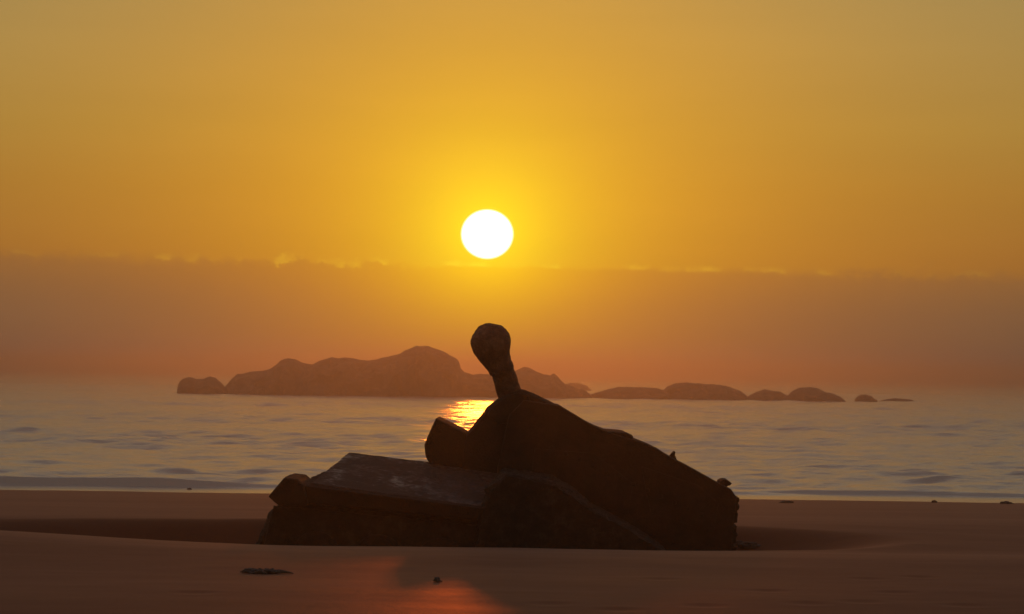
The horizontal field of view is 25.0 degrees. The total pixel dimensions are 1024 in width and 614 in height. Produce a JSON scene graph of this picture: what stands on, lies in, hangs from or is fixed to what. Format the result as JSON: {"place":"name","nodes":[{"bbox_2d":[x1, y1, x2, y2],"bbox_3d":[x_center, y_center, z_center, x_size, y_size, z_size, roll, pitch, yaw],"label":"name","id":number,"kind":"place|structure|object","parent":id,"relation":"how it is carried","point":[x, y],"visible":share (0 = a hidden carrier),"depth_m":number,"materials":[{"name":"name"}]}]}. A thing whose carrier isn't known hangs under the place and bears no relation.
{"place":"outdoors","nodes":[
{"label":"outdoors","id":0,"kind":"place"},
{"bbox_2d":[433,577,441,581],"bbox_3d":[-0.502,1.831,15.517,0.059,0.038,0.090,0,-2,15],"label":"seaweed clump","id":1,"kind":"object","parent":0,"point":[436,579],"visible":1,"depth_m":15.49,"materials":[{"name":"brown plant"}]},
{"bbox_2d":[0,490,1023,613],"bbox_3d":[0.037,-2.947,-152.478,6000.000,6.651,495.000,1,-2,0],"label":"sand ground","id":2,"kind":"structure","parent":0,"point":[93,552],"depth_m":17.76,"materials":[{"name":"brown sand"}]},
{"bbox_2d":[240,568,292,573],"bbox_3d":[-1.784,1.886,16.498,0.324,0.047,0.327,2,-2,-38],"label":"seaweed clump","id":3,"kind":"object","parent":2,"relation":"on","point":[261,571],"visible":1,"depth_m":16.44,"materials":[{"name":"brown plant"}]},
{"bbox_2d":[256,323,739,550],"bbox_3d":[0.563,2.217,26.849,6.992,4.052,3.609,1,-2,0],"label":"rock formation","id":4,"kind":"object","parent":2,"relation":"on","point":[515,466],"visible":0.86,"depth_m":26.64,"materials":[{"name":"stone"}]},
{"bbox_2d":[734,540,743,545],"bbox_3d":[2.850,2.966,28.948,0.133,0.085,0.132,0,-2,34],"label":"stone","id":5,"kind":"object","parent":2,"relation":"on","point":[737,542],"visible":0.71,"depth_m":28.92,"materials":[{"name":"brown stone"}]},
{"bbox_2d":[738,542,760,548],"bbox_3d":[2.957,2.976,28.715,0.303,0.122,0.219,1,-2,0],"label":"stone","id":6,"kind":"object","parent":2,"relation":"on","point":[746,545],"visible":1,"depth_m":28.64,"materials":[{"name":"brown stone"}]},
{"bbox_2d":[1000,501,1013,503],"bbox_3d":[11.898,4.726,55.582,0.317,0.119,0.286,0,-2,34],"label":"stone","id":7,"kind":"object","parent":2,"relation":"on","point":[1005,502],"visible":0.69,"depth_m":55.51,"materials":[{"name":"brown stone"}]},
{"bbox_2d":[0,366,1023,502],"bbox_3d":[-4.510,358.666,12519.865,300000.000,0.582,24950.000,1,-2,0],"label":"sea water","id":8,"kind":"structure","parent":0,"point":[153,430],"depth_m":120.49,"materials":[{"name":"beige liquid"}]},
{"bbox_2d":[177,376,227,393],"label":"rock islet","id":9,"kind":"object","parent":8,"relation":"in","point":[206,385],"visible":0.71,"depth_m":283.41,"materials":[{"name":"brown stone"}]},
{"bbox_2d":[225,346,592,398],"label":"rock island","id":10,"kind":"object","parent":8,"relation":"in","point":[426,371],"visible":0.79,"depth_m":282.56,"materials":[{"name":"brown stone"}]},
{"bbox_2d":[568,383,591,390],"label":"rock islet","id":11,"kind":"object","parent":8,"relation":"in","point":[581,386],"visible":0.36,"depth_m":416.96,"materials":[{"name":"brown stone"}]},
{"bbox_2d":[591,387,670,398],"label":"rock islet","id":12,"kind":"object","parent":8,"relation":"in","point":[633,393],"visible":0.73,"depth_m":287.68,"materials":[{"name":"brown stone"}]},
{"bbox_2d":[664,382,747,399],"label":"rock islet","id":13,"kind":"object","parent":8,"relation":"in","point":[692,391],"visible":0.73,"depth_m":288.20,"materials":[{"name":"brown stone"}]},
{"bbox_2d":[745,389,786,400],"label":"rock islet","id":14,"kind":"object","parent":8,"relation":"in","point":[765,395],"visible":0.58,"depth_m":286.90,"materials":[{"name":"brown stone"}]},
{"bbox_2d":[782,387,845,401],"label":"rock islet","id":15,"kind":"object","parent":8,"relation":"in","point":[808,394],"visible":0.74,"depth_m":284.63,"materials":[{"name":"brown stone"}]},
{"bbox_2d":[854,394,877,401],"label":"rock islet","id":16,"kind":"object","parent":8,"relation":"in","point":[865,398],"visible":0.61,"depth_m":288.91,"materials":[{"name":"brown stone"}]},
{"bbox_2d":[881,398,912,400],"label":"rock islet","id":17,"kind":"object","parent":8,"relation":"in","point":[895,399],"visible":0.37,"depth_m":295.16,"materials":[{"name":"brown stone"}]},
{"bbox_2d":[0,0,1023,378],"label":"sky","id":18,"kind":"structure","parent":0,"point":[801,188],"materials":[{"name":"orange"}]}
]}

